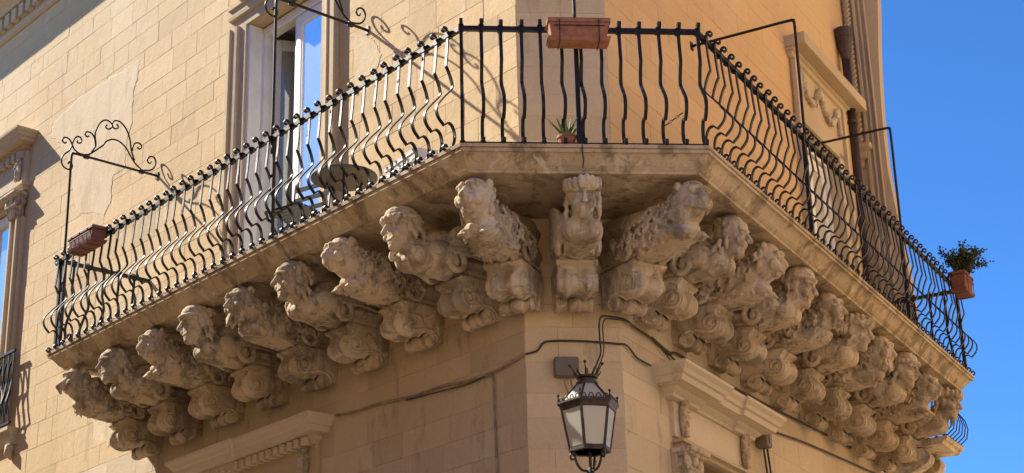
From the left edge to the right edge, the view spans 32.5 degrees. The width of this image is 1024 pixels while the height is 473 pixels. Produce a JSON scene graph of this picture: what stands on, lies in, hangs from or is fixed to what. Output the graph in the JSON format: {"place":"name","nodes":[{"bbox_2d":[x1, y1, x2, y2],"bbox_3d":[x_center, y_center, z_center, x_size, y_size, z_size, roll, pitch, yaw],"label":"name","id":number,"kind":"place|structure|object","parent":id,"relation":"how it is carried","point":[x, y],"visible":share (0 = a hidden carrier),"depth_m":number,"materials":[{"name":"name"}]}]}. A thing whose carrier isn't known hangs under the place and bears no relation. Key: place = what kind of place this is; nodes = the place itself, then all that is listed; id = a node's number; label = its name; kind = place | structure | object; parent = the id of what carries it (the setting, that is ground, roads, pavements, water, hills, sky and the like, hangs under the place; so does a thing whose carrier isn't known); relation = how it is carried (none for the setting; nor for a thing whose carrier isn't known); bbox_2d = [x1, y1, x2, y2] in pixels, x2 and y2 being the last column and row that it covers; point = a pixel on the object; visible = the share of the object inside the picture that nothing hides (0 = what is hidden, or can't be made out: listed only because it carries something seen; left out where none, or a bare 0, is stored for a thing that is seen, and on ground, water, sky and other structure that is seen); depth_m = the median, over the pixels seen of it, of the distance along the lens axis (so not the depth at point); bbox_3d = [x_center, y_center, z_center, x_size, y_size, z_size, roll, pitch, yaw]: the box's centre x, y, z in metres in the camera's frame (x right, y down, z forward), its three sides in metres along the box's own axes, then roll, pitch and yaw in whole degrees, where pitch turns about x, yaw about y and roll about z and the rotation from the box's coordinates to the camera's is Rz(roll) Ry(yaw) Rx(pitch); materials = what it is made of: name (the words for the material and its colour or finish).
{"place":"outdoors","nodes":[
{"label":"outdoors","id":0,"kind":"place"},
{"bbox_2d":[881,0,1023,472],"label":"sky","id":1,"kind":"structure","parent":0,"point":[953,70],"materials":[{"name":"blue"}]},
{"label":"ground","id":2,"kind":"structure","parent":0,"visible":0},
{"bbox_2d":[0,0,918,472],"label":"palazzo","id":3,"kind":"structure","parent":2,"relation":"on","point":[180,90],"depth_m":17.62,"materials":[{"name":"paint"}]},
{"bbox_2d":[0,216,9,230],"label":"window frame","id":4,"kind":"structure","parent":3,"relation":"in","point":[4,222],"depth_m":22.32,"materials":[{"name":"white paint"}]},
{"bbox_2d":[0,348,17,459],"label":"window railing","id":5,"kind":"object","parent":3,"relation":"on","point":[8,438],"depth_m":20.57,"materials":[{"name":"black metal"}]},
{"bbox_2d":[55,366,163,459],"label":"carved corbel","id":6,"kind":"object","parent":3,"relation":"attached to","point":[93,398],"visible":0.68,"depth_m":17.58,"materials":[{"name":"stone"}]},
{"bbox_2d":[61,119,158,256],"bbox_3d":[-4.293,-0.463,18.720,1.178,1.739,0.050,16,-27,-38],"label":"iron bracket","id":7,"kind":"object","parent":3,"relation":"attached to","point":[139,171],"visible":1,"depth_m":18.78,"materials":[{"name":"black metal"}]},
{"bbox_2d":[95,347,202,444],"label":"carved corbel","id":8,"kind":"object","parent":3,"relation":"attached to","point":[174,419],"visible":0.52,"depth_m":17.06,"materials":[{"name":"stone"}]},
{"bbox_2d":[136,328,244,428],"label":"carved corbel","id":9,"kind":"object","parent":3,"relation":"attached to","point":[178,364],"visible":0.81,"depth_m":16.53,"materials":[{"name":"stone"}]},
{"bbox_2d":[176,304,289,411],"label":"carved corbel","id":10,"kind":"object","parent":3,"relation":"attached to","point":[258,380],"visible":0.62,"depth_m":16.00,"materials":[{"name":"stone"}]},
{"bbox_2d":[223,286,337,393],"bbox_3d":[-2.027,0.909,15.608,1.253,0.844,0.436,16,-27,-38],"label":"carved corbel","id":11,"kind":"object","parent":3,"relation":"attached to","point":[309,364],"visible":0.77,"depth_m":15.47,"materials":[{"name":"stone"}]},
{"bbox_2d":[274,40,294,234],"bbox_3d":[-2.177,-0.559,17.946,0.580,3.180,0.050,3,-22,-13],"label":"door leaf","id":12,"kind":"structure","parent":3,"relation":"in","point":[285,50],"depth_m":18.20,"materials":[{"name":"paint"}]},
{"bbox_2d":[293,1,321,225],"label":"door leaf","id":13,"kind":"structure","parent":3,"relation":"in","point":[309,24],"depth_m":17.55,"materials":[{"name":"white paint"}]},
{"bbox_2d":[265,0,368,134],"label":"iron bracket","id":14,"kind":"object","parent":3,"relation":"attached to","point":[349,23],"visible":1,"depth_m":15.99,"materials":[{"name":"black metal"}]},
{"bbox_2d":[271,260,389,374],"bbox_3d":[-1.535,0.690,15.077,1.263,0.848,0.414,16,-27,-38],"label":"carved corbel","id":15,"kind":"object","parent":3,"relation":"attached to","point":[360,343],"visible":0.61,"depth_m":14.96,"materials":[{"name":"stone"}]},
{"bbox_2d":[321,236,444,353],"bbox_3d":[-1.045,0.475,14.540,1.279,0.841,0.437,16,-27,-38],"label":"carved corbel","id":16,"kind":"object","parent":3,"relation":"attached to","point":[413,319],"visible":0.81,"depth_m":14.42,"materials":[{"name":"stone"}]},
{"bbox_2d":[335,353,523,416],"bbox_3d":[-0.731,1.278,14.646,0.024,0.139,2.513,16,-27,-38],"label":"cable","id":17,"kind":"object","parent":3,"relation":"attached to","point":[435,388],"visible":1,"depth_m":14.56,"materials":[{"name":"rubber"}]},
{"bbox_2d":[380,205,502,331],"bbox_3d":[-0.540,0.257,14.021,1.253,0.851,0.414,16,-27,-38],"label":"carved corbel","id":18,"kind":"object","parent":3,"relation":"attached to","point":[449,262],"visible":0.73,"depth_m":13.88,"materials":[{"name":"stone"}]},
{"bbox_2d":[406,376,484,400],"bbox_3d":[-0.550,1.252,14.427,0.022,0.062,1.051,16,-27,-38],"label":"cable","id":19,"kind":"object","parent":3,"relation":"attached to","point":[445,389],"visible":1,"depth_m":14.40,"materials":[{"name":"black rubber"}]},
{"bbox_2d":[485,374,497,472],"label":"cable","id":20,"kind":"object","parent":3,"relation":"attached to","point":[495,427],"visible":1,"depth_m":13.85,"materials":[{"name":"plastic"}]},
{"bbox_2d":[454,178,542,316],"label":"carved corbel","id":21,"kind":"object","parent":3,"relation":"attached to","point":[502,240],"visible":1,"depth_m":13.53,"materials":[{"name":"stone"}]},
{"bbox_2d":[46,143,974,389],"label":"stone balcony","id":22,"kind":"structure","parent":3,"relation":"attached to","point":[527,178],"depth_m":14.28,"materials":[{"name":"stone"}]},
{"bbox_2d":[264,184,331,234],"bbox_3d":[-1.912,-0.177,15.669,0.442,0.858,0.468,-14,-24,29],"label":"folding chair","id":23,"kind":"object","parent":22,"relation":"on","point":[285,213],"visible":0.31,"depth_m":15.73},
{"bbox_2d":[311,164,377,202],"bbox_3d":[-1.469,-0.214,15.344,0.590,0.670,0.590,16,-27,-38],"label":"round table","id":24,"kind":"object","parent":22,"relation":"on","point":[338,173],"visible":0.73,"depth_m":15.41,"materials":[{"name":"grey metal"}]},
{"bbox_2d":[384,147,437,178],"bbox_3d":[-0.807,-0.513,14.026,0.220,0.240,0.500,12,-25,-30],"label":"plastic trough","id":25,"kind":"object","parent":22,"relation":"on","point":[410,158],"visible":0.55,"depth_m":13.90,"materials":[{"name":"white plastic"}]},
{"bbox_2d":[42,18,977,374],"bbox_3d":[0.639,-0.067,16.392,10.078,1.058,6.485,2,-21,-10],"label":"balcony railing","id":26,"kind":"object","parent":22,"relation":"on","point":[500,28],"visible":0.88,"depth_m":15.14,"materials":[{"name":"black metal"}]},
{"bbox_2d":[67,224,107,256],"bbox_3d":[-4.230,0.041,17.544,0.222,0.202,0.520,16,-27,-38],"label":"planter","id":27,"kind":"object","parent":26,"relation":"hanging from","point":[87,240],"visible":1,"depth_m":17.43,"materials":[{"name":"brown plastic"}]},
{"bbox_2d":[545,17,610,49],"bbox_3d":[0.508,-1.565,13.541,0.490,0.222,0.212,0,-21,-5],"label":"planter","id":28,"kind":"object","parent":26,"relation":"hanging from","point":[576,33],"visible":1,"depth_m":13.47,"materials":[{"name":"ceramic"}]},
{"bbox_2d":[665,112,682,125],"bbox_3d":[1.243,-0.900,13.476,0.150,0.117,0.023,0,-21,-5],"label":"chain","id":29,"kind":"object","parent":26,"relation":"hanging from","point":[673,119],"visible":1,"depth_m":13.47,"materials":[{"name":"metal"}]},
{"bbox_2d":[947,269,974,299],"bbox_3d":[5.002,0.538,19.582,0.233,0.262,0.360,-13,-24,27],"label":"planter","id":30,"kind":"object","parent":26,"relation":"hanging from","point":[962,280],"visible":0.98,"depth_m":19.46,"materials":[{"name":"ceramic"}]},
{"bbox_2d":[937,239,993,273],"bbox_3d":[5.088,0.246,19.672,0.583,0.418,0.580,-13,-24,27],"label":"shrub","id":31,"kind":"object","parent":30,"relation":"on","point":[965,259],"visible":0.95,"depth_m":19.56,"materials":[{"name":"green plant"}]},
{"bbox_2d":[546,118,578,143],"bbox_3d":[0.403,-0.793,13.423,0.288,0.286,0.267,-13,-24,28],"label":"potted aloe","id":32,"kind":"object","parent":22,"relation":"on","point":[570,135],"visible":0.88,"depth_m":13.36,"materials":[{"name":"plant"}]},
{"bbox_2d":[581,140,583,167],"bbox_3d":[0.534,-0.621,13.246,0.020,0.221,0.024,-2,-21,0],"label":"hanging wire","id":33,"kind":"object","parent":22,"relation":"hanging from","point":[582,154],"visible":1,"depth_m":13.24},
{"bbox_2d":[553,357,578,393],"bbox_3d":[0.427,1.094,13.708,0.196,0.318,0.086,0,-21,-5],"label":"junction box","id":34,"kind":"object","parent":3,"relation":"attached to","point":[562,369],"visible":0.83,"depth_m":13.69,"materials":[{"name":"grey plastic"}]},
{"bbox_2d":[572,0,575,16],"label":"iron bracket","id":35,"kind":"object","parent":3,"relation":"attached to","point":[574,7],"visible":0.48,"depth_m":13.74,"materials":[{"name":"black metal"}]},
{"bbox_2d":[548,173,602,312],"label":"carved corbel","id":36,"kind":"object","parent":3,"relation":"attached to","point":[575,236],"visible":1,"depth_m":13.51,"materials":[{"name":"stone"}]},
{"bbox_2d":[557,360,618,472],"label":"street lantern","id":37,"kind":"object","parent":3,"relation":"attached to","point":[587,405],"visible":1,"depth_m":12.72,"materials":[{"name":"metal"}]},
{"bbox_2d":[525,340,650,365],"bbox_3d":[0.676,0.903,13.910,1.146,0.127,0.286,9,-23,-25],"label":"cable","id":38,"kind":"object","parent":3,"relation":"attached to","point":[587,341],"visible":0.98,"depth_m":13.83,"materials":[{"name":"black rubber"}]},
{"bbox_2d":[598,318,669,367],"bbox_3d":[0.899,1.002,13.876,0.150,0.670,1.668,-11,-23,23],"label":"cable","id":39,"kind":"object","parent":3,"relation":"attached to","point":[635,328],"visible":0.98,"depth_m":13.90,"materials":[{"name":"black rubber"}]},
{"bbox_2d":[593,315,675,373],"bbox_3d":[0.915,1.014,13.947,0.177,0.701,1.829,-11,-23,24],"label":"cable","id":40,"kind":"object","parent":3,"relation":"attached to","point":[669,354],"visible":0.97,"depth_m":13.80,"materials":[{"name":"black rubber"}]},
{"bbox_2d":[597,180,712,316],"bbox_3d":[1.119,0.099,13.709,0.435,0.842,1.355,12,-25,-31],"label":"carved corbel","id":41,"kind":"object","parent":3,"relation":"attached to","point":[639,250],"visible":0.99,"depth_m":13.65,"materials":[{"name":"stone"}]},
{"bbox_2d":[633,214,752,332],"bbox_3d":[1.424,0.290,14.235,1.138,0.847,0.414,-13,-24,27],"label":"carved corbel","id":42,"kind":"object","parent":3,"relation":"attached to","point":[690,271],"visible":0.59,"depth_m":14.07,"materials":[{"name":"stone"}]},
{"bbox_2d":[670,242,788,354],"bbox_3d":[1.801,0.518,14.849,1.156,0.842,0.436,-13,-24,27],"label":"carved corbel","id":43,"kind":"object","parent":3,"relation":"attached to","point":[749,280],"visible":0.56,"depth_m":14.70,"materials":[{"name":"stone"}]},
{"bbox_2d":[690,19,805,135],"bbox_3d":[2.165,-1.343,16.226,1.065,1.280,0.050,-13,-24,27],"label":"iron bracket","id":44,"kind":"object","parent":3,"relation":"attached to","point":[692,45],"visible":0.96,"depth_m":16.16,"materials":[{"name":"black metal"}]},
{"bbox_2d":[706,266,818,375],"bbox_3d":[2.165,0.743,15.475,1.146,0.853,0.414,-13,-24,27],"label":"carved corbel","id":45,"kind":"object","parent":3,"relation":"attached to","point":[754,325],"visible":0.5,"depth_m":15.32,"materials":[{"name":"stone"}]},
{"bbox_2d":[651,336,873,460],"bbox_3d":[2.638,1.704,16.927,0.023,0.214,6.152,-13,-24,27],"label":"cable","id":46,"kind":"object","parent":3,"relation":"attached to","point":[747,394],"visible":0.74,"depth_m":16.37,"materials":[{"name":"black rubber"}]},
{"bbox_2d":[755,434,771,449],"bbox_3d":[2.310,1.845,16.138,0.138,0.200,0.140,-13,-24,27],"label":"junction box","id":47,"kind":"object","parent":3,"relation":"attached to","point":[763,441],"visible":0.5,"depth_m":16.07,"materials":[{"name":"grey plastic"}]},
{"bbox_2d":[763,448,771,472],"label":"cable","id":48,"kind":"object","parent":47,"relation":"hanging from","point":[765,460],"visible":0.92,"depth_m":16.16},
{"bbox_2d":[739,292,847,395],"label":"carved corbel","id":49,"kind":"object","parent":3,"relation":"attached to","point":[823,316],"visible":0.69,"depth_m":15.93,"materials":[{"name":"stone"}]},
{"bbox_2d":[808,155,829,247],"bbox_3d":[3.477,0.302,19.612,0.050,2.450,0.520,-13,-24,27],"label":"door leaf","id":50,"kind":"structure","parent":3,"relation":"in","point":[817,207],"depth_m":19.90,"materials":[{"name":"paint"}]},
{"bbox_2d":[770,312,875,413],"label":"carved corbel","id":51,"kind":"object","parent":3,"relation":"attached to","point":[814,367],"visible":0.52,"depth_m":16.55,"materials":[{"name":"stone"}]},
{"bbox_2d":[776,432,874,472],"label":"cable","id":52,"kind":"object","parent":3,"relation":"attached to","point":[804,442],"visible":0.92,"depth_m":17.71,"materials":[{"name":"black rubber"}]},
{"bbox_2d":[798,335,896,430],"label":"carved corbel","id":53,"kind":"object","parent":3,"relation":"attached to","point":[873,365],"visible":0.53,"depth_m":17.17,"materials":[{"name":"stone"}]},
{"bbox_2d":[807,127,902,232],"bbox_3d":[3.552,-0.488,18.564,1.065,1.290,0.050,-13,-24,27],"label":"iron bracket","id":54,"kind":"object","parent":3,"relation":"attached to","point":[893,159],"visible":0.96,"depth_m":18.47,"materials":[{"name":"black metal"}]},
{"bbox_2d":[834,26,891,472],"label":"downpipe","id":55,"kind":"object","parent":3,"relation":"attached to","point":[843,35],"visible":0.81,"depth_m":20.74,"materials":[{"name":"brown metal"}]},
{"bbox_2d":[824,351,920,445],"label":"carved corbel","id":56,"kind":"object","parent":3,"relation":"attached to","point":[899,380],"visible":0.49,"depth_m":17.79,"materials":[{"name":"stone"}]},
{"bbox_2d":[849,373,942,460],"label":"carved corbel","id":57,"kind":"object","parent":3,"relation":"attached to","point":[925,391],"visible":0.54,"depth_m":18.41,"materials":[{"name":"stone"}]},
{"bbox_2d":[872,387,963,472],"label":"carved corbel","id":58,"kind":"object","parent":3,"relation":"attached to","point":[947,406],"visible":0.48,"depth_m":19.02,"materials":[{"name":"stone"}]},
{"bbox_3d":[2.651,6.754,25.051,6.075,8.400,1.375,-13,-24,27],"label":"neighbour house","id":59,"kind":"object","parent":2,"relation":"on","visible":0},
{"bbox_2d":[896,401,968,472],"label":"balcony","id":60,"kind":"structure","parent":59,"relation":"attached to","point":[933,450],"depth_m":24.48,"materials":[{"name":"stone"}]}
]}

